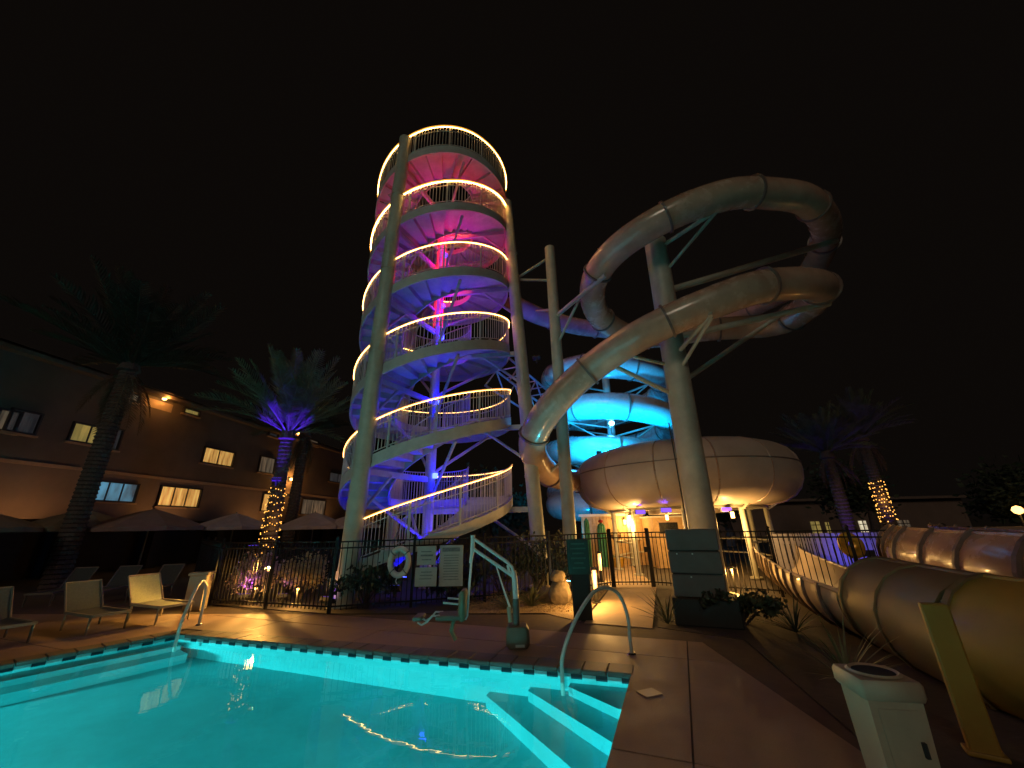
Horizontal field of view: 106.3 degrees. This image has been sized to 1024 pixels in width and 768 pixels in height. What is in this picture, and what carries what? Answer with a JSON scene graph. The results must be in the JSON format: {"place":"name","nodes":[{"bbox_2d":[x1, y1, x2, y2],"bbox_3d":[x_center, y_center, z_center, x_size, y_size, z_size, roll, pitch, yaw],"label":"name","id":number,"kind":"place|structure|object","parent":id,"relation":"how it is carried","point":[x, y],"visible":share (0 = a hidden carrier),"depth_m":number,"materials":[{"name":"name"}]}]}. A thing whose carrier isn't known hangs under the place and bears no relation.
{"place":"outdoors","nodes":[
{"label":"outdoors","id":0,"kind":"place"},
{"bbox_2d":[0,630,632,681],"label":"pool basin","id":1,"kind":"object","parent":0,"point":[572,668],"visible":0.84,"depth_m":5.52,"materials":[{"name":"tile"}]},
{"bbox_2d":[0,639,628,767],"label":"pool water","id":2,"kind":"structure","parent":1,"relation":"in","point":[183,704],"depth_m":3.89,"materials":[{"name":"liquid"}]},
{"bbox_2d":[0,592,865,767],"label":"pool deck","id":3,"kind":"structure","parent":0,"point":[722,702],"depth_m":4.93,"materials":[{"name":"concrete"}]},
{"bbox_2d":[0,586,37,642],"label":"lounger","id":4,"kind":"object","parent":3,"relation":"on","point":[7,620],"visible":1,"depth_m":6.83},
{"bbox_2d":[21,566,98,607],"bbox_3d":[-12.187,5.466,10.416,0.572,0.798,1.484,4,-21,-15],"label":"lounger","id":5,"kind":"object","parent":3,"relation":"on","point":[81,573],"visible":0.78,"depth_m":10.91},
{"bbox_2d":[59,579,131,635],"bbox_3d":[-8.042,4.258,7.406,1.484,0.798,0.572,-10,-22,22],"label":"lounger","id":6,"kind":"object","parent":3,"relation":"on","point":[84,598],"visible":1,"depth_m":7.56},
{"bbox_2d":[103,565,142,597],"bbox_3d":[-11.086,5.510,10.603,0.572,0.798,1.484,4,-21,-15],"label":"lounger","id":7,"kind":"object","parent":3,"relation":"on","point":[119,579],"visible":0.62,"depth_m":11.08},
{"bbox_2d":[124,564,184,602],"bbox_3d":[-9.985,5.555,10.791,0.572,0.798,1.484,4,-21,-15],"label":"lounger","id":8,"kind":"object","parent":3,"relation":"on","point":[170,573],"visible":0.52,"depth_m":11.35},
{"bbox_2d":[127,572,194,625],"bbox_3d":[-7.422,4.467,8.063,1.553,0.835,0.598,-10,-22,22],"label":"lounger","id":9,"kind":"object","parent":3,"relation":"on","point":[146,590],"visible":0.97,"depth_m":8.23,"materials":[{"name":"beige"}]},
{"bbox_2d":[173,580,207,646],"bbox_3d":[-5.756,4.229,6.931,0.119,1.224,1.288,8,-22,-24],"label":"hand rail","id":10,"kind":"object","parent":3,"relation":"on","point":[187,608],"visible":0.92,"depth_m":6.85,"materials":[{"name":"silver metal"}]},
{"bbox_2d":[182,571,215,611],"bbox_3d":[-7.312,4.823,8.961,0.420,0.806,0.420,5,-21,-16],"label":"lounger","id":11,"kind":"object","parent":3,"relation":"on","point":[196,578],"visible":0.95,"depth_m":8.85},
{"bbox_2d":[412,535,529,649],"bbox_3d":[-0.614,3.140,5.881,1.710,1.540,0.428,-1,-20,0],"label":"pool lift","id":12,"kind":"object","parent":3,"relation":"on","point":[517,635],"visible":1,"depth_m":5.71,"materials":[{"name":"white paint"}]},
{"bbox_2d":[566,539,592,620],"bbox_3d":[1.285,3.720,7.320,0.420,1.410,0.148,-1,-20,0],"label":"sign pylon","id":13,"kind":"object","parent":3,"relation":"on","point":[578,563],"visible":0.88,"depth_m":7.30,"materials":[{"name":"metal"}]},
{"bbox_2d":[560,586,635,682],"bbox_3d":[1.122,3.341,4.928,1.293,1.308,0.120,12,-24,-32],"label":"hand rail","id":14,"kind":"object","parent":3,"relation":"on","point":[579,612],"visible":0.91,"depth_m":5.06,"materials":[{"name":"silver metal"}]},
{"bbox_2d":[636,688,662,697],"bbox_3d":[1.423,3.194,3.974,0.200,0.008,0.170,7,-22,-20],"label":"skimmer cover","id":15,"kind":"object","parent":3,"relation":"on","point":[649,692],"visible":1,"depth_m":3.96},
{"bbox_2d":[832,662,940,767],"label":"waste bin","id":16,"kind":"object","parent":3,"relation":"on","point":[886,708],"visible":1,"depth_m":2.24,"materials":[{"name":"plastic"}]},
{"bbox_2d":[878,708,933,767],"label":"door","id":17,"kind":"structure","parent":16,"relation":"in","point":[903,729],"depth_m":2.19,"materials":[{"name":"plastic"}]},
{"bbox_2d":[0,517,1022,737],"bbox_3d":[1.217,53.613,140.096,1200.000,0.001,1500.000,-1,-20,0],"label":"ground","id":18,"kind":"structure","parent":0,"point":[31,585],"depth_m":16.76,"materials":[{"name":"concrete"}]},
{"bbox_2d":[0,514,43,532],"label":"umbrella","id":19,"kind":"object","parent":18,"relation":"on","point":[11,524],"visible":0.85,"depth_m":12.05,"materials":[{"name":"beige fabric"}]},
{"bbox_2d":[6,511,113,532],"bbox_3d":[-16.169,5.957,14.139,3.243,2.670,3.243,-1,-20,0],"label":"umbrella","id":20,"kind":"object","parent":18,"relation":"on","point":[52,524],"visible":0.29,"depth_m":13.57,"materials":[{"name":"beige fabric"}]},
{"bbox_2d":[0,255,234,591],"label":"palm tree","id":21,"kind":"object","parent":18,"relation":"on","point":[140,333],"visible":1,"depth_m":14.58,"materials":[{"name":"green plant"}]},
{"bbox_2d":[86,507,203,564],"bbox_3d":[-14.164,6.155,14.796,3.511,2.670,3.511,-5,-21,10],"label":"umbrella","id":22,"kind":"object","parent":18,"relation":"on","point":[154,519],"visible":0.78,"depth_m":14.21,"materials":[{"name":"fabric"}]},
{"bbox_2d":[0,338,386,580],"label":"hotel building","id":23,"kind":"structure","parent":18,"relation":"on","point":[176,456],"depth_m":20.22,"materials":[{"name":"brown paint"}]},
{"bbox_2d":[0,407,44,437],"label":"window","id":24,"kind":"structure","parent":23,"relation":"in","point":[31,421],"depth_m":15.94,"materials":[{"name":"glass"}]},
{"bbox_2d":[63,421,98,446],"bbox_3d":[-19.875,2.414,18.052,0.190,0.986,1.676,-4,-20,7],"label":"window","id":25,"kind":"structure","parent":23,"relation":"in","point":[80,433],"depth_m":17.76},
{"bbox_2d":[95,480,140,504],"bbox_3d":[-19.569,5.353,18.905,0.190,1.047,2.211,-4,-20,7],"label":"window","id":26,"kind":"structure","parent":23,"relation":"in","point":[110,492],"depth_m":19.05,"materials":[{"name":"glass"}]},
{"bbox_2d":[111,429,124,452],"bbox_3d":[-19.748,2.721,18.909,0.190,1.155,1.013,-4,-20,7],"label":"window","id":27,"kind":"structure","parent":23,"relation":"in","point":[120,434],"depth_m":19.22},
{"bbox_2d":[152,485,202,509],"bbox_3d":[-19.096,6.540,22.074,0.190,1.196,2.692,-4,-20,7],"label":"window","id":28,"kind":"structure","parent":23,"relation":"in","point":[173,497],"depth_m":22.00,"materials":[{"name":"glass"}]},
{"bbox_2d":[180,407,200,418],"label":"window","id":29,"kind":"structure","parent":23,"relation":"in","point":[192,413],"depth_m":23.08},
{"bbox_2d":[198,446,235,468],"bbox_3d":[-18.892,4.756,24.719,0.190,1.094,2.489,-4,-20,7],"label":"window","id":30,"kind":"structure","parent":23,"relation":"in","point":[211,456],"depth_m":24.65,"materials":[{"name":"glass"}]},
{"bbox_2d":[256,455,276,475],"bbox_3d":[-18.311,6.095,28.675,0.190,1.288,1.766,-4,-20,7],"label":"window","id":31,"kind":"structure","parent":23,"relation":"in","point":[266,465],"depth_m":28.67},
{"bbox_2d":[258,493,284,512],"bbox_3d":[-18.076,9.013,28.965,0.190,1.360,2.422,-4,-20,7],"label":"window","id":32,"kind":"structure","parent":23,"relation":"in","point":[264,500],"depth_m":28.17,"materials":[{"name":"glass"}]},
{"bbox_2d":[298,498,326,515],"bbox_3d":[-17.379,10.823,33.612,0.190,1.367,3.573,-4,-20,7],"label":"window","id":33,"kind":"structure","parent":23,"relation":"in","point":[308,506],"depth_m":33.46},
{"bbox_2d":[327,471,340,483],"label":"window","id":34,"kind":"structure","parent":23,"relation":"in","point":[333,477],"depth_m":37.00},
{"bbox_2d":[194,536,225,605],"bbox_3d":[-9.783,5.715,12.277,0.086,1.540,7.418,15,-26,-38],"label":"fence","id":35,"kind":"object","parent":18,"relation":"on","point":[208,555],"visible":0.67,"depth_m":11.60,"materials":[{"name":"metal"}]},
{"bbox_2d":[189,512,263,575],"bbox_3d":[-12.148,6.839,16.552,2.772,2.520,2.772,7,-22,-21],"label":"umbrella","id":36,"kind":"object","parent":18,"relation":"on","point":[235,521],"visible":0.77,"depth_m":16.11,"materials":[{"name":"fabric"}]},
{"bbox_2d":[208,537,339,613],"bbox_3d":[-5.661,4.424,9.042,3.852,1.540,0.086,-9,-22,19],"label":"fence","id":37,"kind":"object","parent":18,"relation":"on","point":[266,602],"visible":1,"depth_m":8.98,"materials":[{"name":"metal"}]},
{"bbox_2d":[242,376,350,562],"bbox_3d":[-11.473,4.515,20.817,5.886,9.869,5.837,-1,-20,0],"label":"palm tree","id":38,"kind":"object","parent":18,"relation":"on","point":[304,445],"visible":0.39,"depth_m":20.75,"materials":[{"name":"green plant"}]},
{"bbox_2d":[279,511,337,543],"bbox_3d":[-9.141,7.117,17.489,2.866,2.520,2.866,-1,-20,0],"label":"umbrella","id":39,"kind":"object","parent":18,"relation":"on","point":[313,521],"visible":0.78,"depth_m":16.91,"materials":[{"name":"fabric"}]},
{"bbox_2d":[335,516,380,528],"bbox_3d":[-7.734,7.410,18.223,2.687,2.420,2.687,-1,-20,0],"label":"umbrella","id":40,"kind":"object","parent":18,"relation":"on","point":[339,522],"visible":0.2,"depth_m":17.87,"materials":[{"name":"fabric"}]},
{"bbox_2d":[212,569,607,621],"bbox_3d":[-2.938,6.065,11.403,11.850,0.022,9.450,-1,-20,0],"label":"planting bed","id":41,"kind":"object","parent":18,"relation":"on","point":[428,608],"visible":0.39,"depth_m":9.29,"materials":[{"name":"plant"}]},
{"bbox_2d":[236,593,252,604],"bbox_3d":[-6.582,5.292,9.421,0.300,0.275,0.183,2,-21,-9],"label":"flood light","id":42,"kind":"object","parent":41,"relation":"on","point":[242,597],"visible":0.57,"depth_m":9.40,"materials":[{"name":"metal"}]},
{"bbox_2d":[225,550,284,600],"bbox_3d":[-6.609,4.957,9.951,1.333,1.248,1.123,-1,-20,0],"label":"shrub","id":43,"kind":"object","parent":41,"relation":"on","point":[254,571],"visible":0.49,"depth_m":9.79,"materials":[{"name":"green plant"}]},
{"bbox_2d":[188,344,350,576],"bbox_3d":[-8.527,2.691,14.216,5.666,8.583,6.004,-1,-20,0],"label":"palm tree","id":44,"kind":"object","parent":41,"relation":"on","point":[291,410],"visible":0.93,"depth_m":14.08,"materials":[{"name":"green plant"}]},
{"bbox_2d":[275,593,290,602],"bbox_3d":[-5.582,5.252,9.353,0.300,0.279,0.184,-4,-20,6],"label":"flood light","id":45,"kind":"object","parent":41,"relation":"on","point":[281,597],"visible":0.64,"depth_m":9.33,"materials":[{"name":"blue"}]},
{"bbox_2d":[245,539,333,592],"bbox_3d":[-6.384,5.329,11.245,2.341,1.448,2.031,16,-26,-38],"label":"shrub","id":46,"kind":"object","parent":41,"relation":"on","point":[299,556],"visible":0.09,"depth_m":11.02,"materials":[{"name":"green plant"}]},
{"bbox_2d":[274,549,328,601],"bbox_3d":[-5.336,4.886,9.810,1.213,1.234,0.983,-1,-20,0],"label":"shrub","id":47,"kind":"object","parent":41,"relation":"on","point":[304,571],"visible":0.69,"depth_m":9.70,"materials":[{"name":"green plant"}]},
{"bbox_2d":[305,546,370,592],"bbox_3d":[-5.097,5.331,11.131,2.010,1.310,1.963,7,-22,-21],"label":"shrub","id":48,"kind":"object","parent":41,"relation":"on","point":[329,557],"visible":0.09,"depth_m":10.97,"materials":[{"name":"green plant"}]},
{"bbox_2d":[327,559,403,605],"bbox_3d":[-3.406,4.693,9.081,1.754,1.009,1.744,-1,-20,0],"label":"shrub","id":49,"kind":"object","parent":41,"relation":"on","point":[368,574],"visible":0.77,"depth_m":8.80,"materials":[{"name":"green plant"}]},
{"bbox_2d":[326,125,548,608],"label":"stair tower","id":50,"kind":"structure","parent":41,"relation":"on","point":[477,230],"depth_m":12.70,"materials":[{"name":"beige metal"}]},
{"bbox_2d":[327,531,551,613],"bbox_3d":[-1.477,4.348,9.093,5.148,1.540,0.086,5,-21,-16],"label":"fence","id":51,"kind":"object","parent":41,"relation":"on","point":[411,600],"visible":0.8,"depth_m":8.98,"materials":[{"name":"metal"}]},
{"bbox_2d":[387,546,410,583],"bbox_3d":[-2.501,4.006,8.509,0.518,0.774,0.152,-1,-20,0],"label":"life ring","id":52,"kind":"object","parent":51,"relation":"hanging from","point":[405,551],"visible":1,"depth_m":8.48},
{"bbox_2d":[414,567,436,586],"bbox_3d":[-1.918,4.295,8.554,0.482,0.385,0.042,-1,-20,0],"label":"sign board","id":53,"kind":"object","parent":51,"relation":"attached to","point":[425,576],"visible":1,"depth_m":8.54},
{"bbox_2d":[417,546,435,564],"bbox_3d":[-1.935,3.887,8.710,0.429,0.398,0.042,-1,-20,0],"label":"sign board","id":54,"kind":"object","parent":51,"relation":"attached to","point":[426,555],"visible":1,"depth_m":8.69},
{"bbox_2d":[438,545,462,586],"bbox_3d":[-1.387,4.136,8.758,0.543,0.852,0.042,-1,-20,0],"label":"sign board","id":55,"kind":"object","parent":51,"relation":"attached to","point":[451,565],"visible":1,"depth_m":8.74,"materials":[{"name":"plastic"}]},
{"bbox_2d":[422,561,482,600],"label":"shrub","id":56,"kind":"object","parent":41,"relation":"on","point":[459,588],"visible":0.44,"depth_m":9.13,"materials":[{"name":"green plant"}]},
{"bbox_2d":[463,535,540,593],"bbox_3d":[-0.321,4.822,10.303,2.145,1.485,1.765,14,-25,-36],"label":"shrub","id":57,"kind":"object","parent":41,"relation":"on","point":[489,569],"visible":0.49,"depth_m":10.06,"materials":[{"name":"green plant"}]},
{"bbox_2d":[498,531,570,590],"bbox_3d":[0.668,4.895,10.650,2.133,1.547,1.856,-1,-20,0],"label":"shrub","id":58,"kind":"object","parent":41,"relation":"on","point":[531,570],"visible":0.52,"depth_m":10.28,"materials":[{"name":"green plant"}]},
{"bbox_2d":[507,528,564,568],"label":"shrub","id":59,"kind":"object","parent":41,"relation":"on","point":[525,538],"visible":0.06,"depth_m":13.00,"materials":[{"name":"green plant"}]},
{"bbox_2d":[469,590,606,621],"bbox_3d":[0.721,5.155,9.206,2.653,0.004,4.097,-8,-21,19],"label":"gravel bed","id":60,"kind":"object","parent":41,"relation":"on","point":[567,614],"visible":0.4,"depth_m":8.11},
{"bbox_2d":[482,585,537,607],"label":"agave plant","id":61,"kind":"object","parent":60,"relation":"on","point":[504,605],"visible":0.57,"depth_m":8.23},
{"bbox_2d":[500,582,549,605],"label":"agave plant","id":62,"kind":"object","parent":60,"relation":"on","point":[533,595],"visible":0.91,"depth_m":8.39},
{"bbox_2d":[457,589,603,613],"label":"pebbles","id":63,"kind":"object","parent":60,"relation":"on","point":[489,609],"visible":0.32,"depth_m":8.58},
{"bbox_2d":[537,584,551,602],"bbox_3d":[0.814,4.857,8.912,0.497,0.383,0.407,-1,-20,0],"label":"boulder","id":64,"kind":"object","parent":60,"relation":"on","point":[543,597],"visible":0.42,"depth_m":8.78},
{"bbox_2d":[548,578,571,604],"bbox_3d":[1.073,4.664,8.660,0.518,0.558,0.451,-1,-20,0],"label":"boulder","id":65,"kind":"object","parent":60,"relation":"on","point":[559,593],"visible":0.77,"depth_m":8.50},
{"bbox_2d":[550,570,564,582],"bbox_3d":[1.039,4.387,8.744,0.356,0.299,0.320,-1,-20,0],"label":"boulder","id":66,"kind":"object","parent":65,"relation":"on","point":[556,576],"visible":0.91,"depth_m":8.64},
{"bbox_2d":[546,528,613,590],"bbox_3d":[1.883,4.746,10.373,2.336,1.540,0.086,12,-24,-32],"label":"fence","id":67,"kind":"object","parent":60,"relation":"on","point":[608,551],"visible":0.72,"depth_m":10.61,"materials":[{"name":"metal"}]},
{"bbox_2d":[591,567,600,603],"bbox_3d":[1.884,4.556,8.695,0.179,0.730,0.179,-1,-20,0],"label":"bollard light","id":68,"kind":"object","parent":60,"relation":"on","point":[594,582],"visible":0.81,"depth_m":8.70,"materials":[{"name":"brown"}]},
{"bbox_2d":[519,245,606,586],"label":"slide column","id":69,"kind":"structure","parent":41,"relation":"on","point":[563,464],"depth_m":13.03,"materials":[{"name":"beige metal"}]},
{"bbox_2d":[597,551,603,581],"bbox_3d":[2.749,5.673,11.953,0.179,0.860,0.179,-1,-20,0],"label":"bollard light","id":70,"kind":"object","parent":41,"relation":"on","point":[600,565],"visible":0.69,"depth_m":11.95,"materials":[{"name":"brown"}]},
{"bbox_2d":[451,463,527,554],"bbox_3d":[-1.030,8.220,25.628,5.893,5.874,7.059,-1,-20,0],"label":"tree","id":71,"kind":"object","parent":18,"relation":"on","point":[518,518],"visible":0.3,"depth_m":25.03,"materials":[{"name":"green plant"}]},
{"bbox_2d":[569,379,654,467],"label":"spiral slide column","id":72,"kind":"structure","parent":18,"relation":"on","point":[606,384],"depth_m":24.15,"materials":[{"name":"beige metal"}]},
{"bbox_2d":[541,353,673,520],"bbox_3d":[6.233,3.408,24.140,8.890,10.113,8.936,-1,-20,0],"label":"spiral slide","id":73,"kind":"object","parent":72,"relation":"on","point":[650,406],"visible":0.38,"depth_m":21.07,"materials":[{"name":"plastic"}]},
{"bbox_2d":[484,357,568,424],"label":"lattice bridge","id":74,"kind":"structure","parent":73,"relation":"attached to","point":[515,385],"depth_m":17.45,"materials":[{"name":"metal"}]},
{"bbox_2d":[639,515,683,567],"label":"pump house","id":75,"kind":"structure","parent":18,"relation":"on","point":[656,523],"depth_m":15.43,"materials":[{"name":"beige wood"}]},
{"bbox_2d":[657,521,678,534],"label":"window","id":76,"kind":"structure","parent":75,"relation":"in","point":[663,525],"depth_m":15.41,"materials":[{"name":"glass"}]},
{"bbox_2d":[578,436,803,579],"bbox_3d":[6.628,4.678,14.848,8.060,4.590,8.060,-1,-20,0],"label":"bowl slide","id":77,"kind":"object","parent":18,"relation":"on","point":[748,475],"visible":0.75,"depth_m":12.17,"materials":[{"name":"beige plastic"}]},
{"bbox_2d":[715,510,739,545],"bbox_3d":[15.351,9.134,28.757,5.807,5.633,6.326,-15,-24,33],"label":"tree","id":78,"kind":"object","parent":18,"relation":"on","point":[724,517],"visible":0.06,"depth_m":27.61,"materials":[{"name":"green plant"}]},
{"bbox_2d":[767,532,878,569],"bbox_3d":[11.144,4.905,10.967,6.578,1.260,0.068,-7,-21,14],"label":"picket screen","id":79,"kind":"object","parent":18,"relation":"on","point":[817,542],"visible":0.17,"depth_m":11.55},
{"bbox_2d":[768,401,886,561],"bbox_3d":[13.726,4.104,16.527,3.967,6.591,4.179,13,-25,-34],"label":"palm tree","id":80,"kind":"object","parent":18,"relation":"on","point":[825,443],"visible":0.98,"depth_m":16.56,"materials":[{"name":"green plant"}]},
{"bbox_2d":[716,495,971,535],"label":"clubhouse","id":81,"kind":"structure","parent":18,"relation":"on","point":[910,511],"depth_m":39.89,"materials":[{"name":"paint"}]},
{"bbox_2d":[810,521,821,532],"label":"window","id":82,"kind":"structure","parent":81,"relation":"in","point":[815,525],"depth_m":39.56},
{"bbox_2d":[858,521,868,531],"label":"window","id":83,"kind":"structure","parent":81,"relation":"in","point":[863,526],"depth_m":39.52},
{"bbox_2d":[897,520,910,526],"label":"window","id":84,"kind":"structure","parent":81,"relation":"in","point":[900,522],"depth_m":39.56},
{"bbox_2d":[803,451,901,538],"bbox_3d":[26.059,8.424,28.843,6.653,6.655,6.532,-1,-20,0],"label":"tree","id":85,"kind":"object","parent":18,"relation":"on","point":[859,498],"visible":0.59,"depth_m":28.54,"materials":[{"name":"green plant"}]},
{"bbox_2d":[811,387,915,526],"bbox_3d":[17.619,4.101,18.650,4.236,7.903,4.608,-20,-27,41],"label":"palm tree","id":86,"kind":"object","parent":18,"relation":"on","point":[857,412],"visible":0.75,"depth_m":18.55,"materials":[{"name":"green plant"}]},
{"bbox_2d":[951,454,1023,526],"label":"tree","id":87,"kind":"object","parent":18,"relation":"on","point":[995,480],"visible":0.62,"depth_m":23.88,"materials":[{"name":"green plant"}]},
{"bbox_2d":[983,473,1023,524],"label":"tree","id":88,"kind":"object","parent":18,"relation":"on","point":[1014,498],"visible":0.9,"depth_m":15.88,"materials":[{"name":"green plant"}]},
{"bbox_2d":[1011,506,1023,525],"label":"lamp","id":89,"kind":"object","parent":18,"relation":"on","point":[1018,510],"visible":1,"depth_m":14.23,"materials":[{"name":"white"}]},
{"bbox_2d":[0,0,1023,529],"label":"sky","id":90,"kind":"structure","parent":0,"point":[235,151],"materials":[{"name":"black"}]},
{"bbox_2d":[584,565,655,628],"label":"path","id":91,"kind":"structure","parent":0,"point":[609,610],"depth_m":8.38,"materials":[{"name":"concrete"}]},
{"bbox_2d":[584,518,592,566],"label":"cactus","id":92,"kind":"object","parent":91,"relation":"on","point":[586,526],"visible":0.53,"depth_m":16.21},
{"bbox_2d":[597,519,608,566],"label":"cactus","id":93,"kind":"object","parent":91,"relation":"on","point":[601,528],"visible":0.68,"depth_m":16.02,"materials":[{"name":"green plant"}]},
{"bbox_2d":[578,513,647,565],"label":"plank wall","id":94,"kind":"structure","parent":91,"relation":"on","point":[592,519],"depth_m":16.69,"materials":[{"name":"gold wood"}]},
{"bbox_2d":[608,528,653,586],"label":"gate","id":95,"kind":"structure","parent":91,"relation":"on","point":[646,548],"depth_m":10.87,"materials":[{"name":"metal"}]},
{"bbox_2d":[630,587,682,623],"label":"ornamental grass","id":96,"kind":"object","parent":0,"point":[668,619],"depth_m":6.71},
{"bbox_2d":[745,591,824,632],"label":"ornamental grass","id":97,"kind":"object","parent":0,"point":[791,622],"depth_m":6.08,"materials":[{"name":"green plant"}]},
{"bbox_2d":[657,584,1023,767],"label":"planting strip","id":98,"kind":"object","parent":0,"point":[797,666],"visible":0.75,"depth_m":4.53,"materials":[{"name":"soil"}]},
{"bbox_2d":[665,529,744,629],"bbox_3d":[3.419,3.449,6.959,1.050,1.536,0.700,-10,-22,22],"label":"utility cabinet","id":99,"kind":"object","parent":98,"relation":"on","point":[695,563],"visible":0.93,"depth_m":6.72,"materials":[{"name":"metal"}]},
{"bbox_2d":[616,211,838,596],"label":"slide column","id":100,"kind":"structure","parent":98,"relation":"on","point":[698,504],"depth_m":10.75,"materials":[{"name":"beige metal"}]},
{"bbox_2d":[504,173,842,492],"bbox_3d":[6.163,-0.905,14.559,12.913,9.204,10.801,-1,-20,0],"label":"tube slide","id":101,"kind":"object","parent":100,"relation":"on","point":[811,279],"visible":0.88,"depth_m":11.00,"materials":[{"name":"plastic"}]},
{"bbox_2d":[698,586,787,627],"bbox_3d":[3.797,3.763,6.507,1.281,0.666,1.342,4,-21,-14],"label":"shrub","id":102,"kind":"object","parent":98,"relation":"on","point":[767,605],"visible":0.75,"depth_m":6.27,"materials":[{"name":"green plant"}]},
{"bbox_2d":[646,523,945,602],"bbox_3d":[6.221,4.170,9.084,6.047,1.540,0.086,-17,-25,36],"label":"fence","id":103,"kind":"object","parent":98,"relation":"on","point":[773,552],"visible":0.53,"depth_m":9.09,"materials":[{"name":"metal"}]},
{"bbox_2d":[752,543,939,636],"bbox_3d":[6.888,4.498,9.044,1.553,1.087,8.657,-10,-22,22],"label":"slide flume","id":104,"kind":"object","parent":98,"relation":"on","point":[820,596],"visible":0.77,"depth_m":7.53,"materials":[{"name":"beige plastic"}]},
{"bbox_2d":[837,532,865,563],"bbox_3d":[7.786,4.129,8.644,0.550,1.480,0.277,-1,-20,0],"label":"float ring","id":105,"kind":"object","parent":98,"relation":"on","point":[856,546],"visible":0.59,"depth_m":8.73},
{"bbox_2d":[838,556,976,682],"bbox_3d":[5.004,2.777,4.504,1.245,1.266,1.880,-7,-21,16],"label":"slide flume","id":106,"kind":"object","parent":98,"relation":"on","point":[885,595],"visible":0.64,"depth_m":4.49,"materials":[{"name":"beige plastic"}]},
{"bbox_2d":[876,522,1023,600],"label":"slide flume","id":107,"kind":"object","parent":98,"relation":"on","point":[987,549],"visible":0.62,"depth_m":5.62,"materials":[{"name":"beige plastic"}]},
{"bbox_2d":[918,602,1011,764],"bbox_3d":[3.473,2.275,2.989,0.220,1.000,0.150,-15,-24,32],"label":"flume post","id":108,"kind":"object","parent":98,"relation":"on","point":[974,721],"visible":1,"depth_m":2.94,"materials":[{"name":"metal"}]},
{"bbox_2d":[941,572,1023,719],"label":"slide flume","id":109,"kind":"object","parent":98,"relation":"on","point":[987,610],"visible":0.78,"depth_m":3.40,"materials":[{"name":"beige plastic"}]},
{"bbox_2d":[784,614,914,679],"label":"ornamental grass","id":110,"kind":"object","parent":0,"point":[845,659],"depth_m":4.20,"materials":[{"name":"plant"}]},
{"bbox_2d":[976,526,1023,529],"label":"boundary wall","id":111,"kind":"structure","parent":0,"point":[1018,527],"depth_m":13.46,"materials":[{"name":"paint"}]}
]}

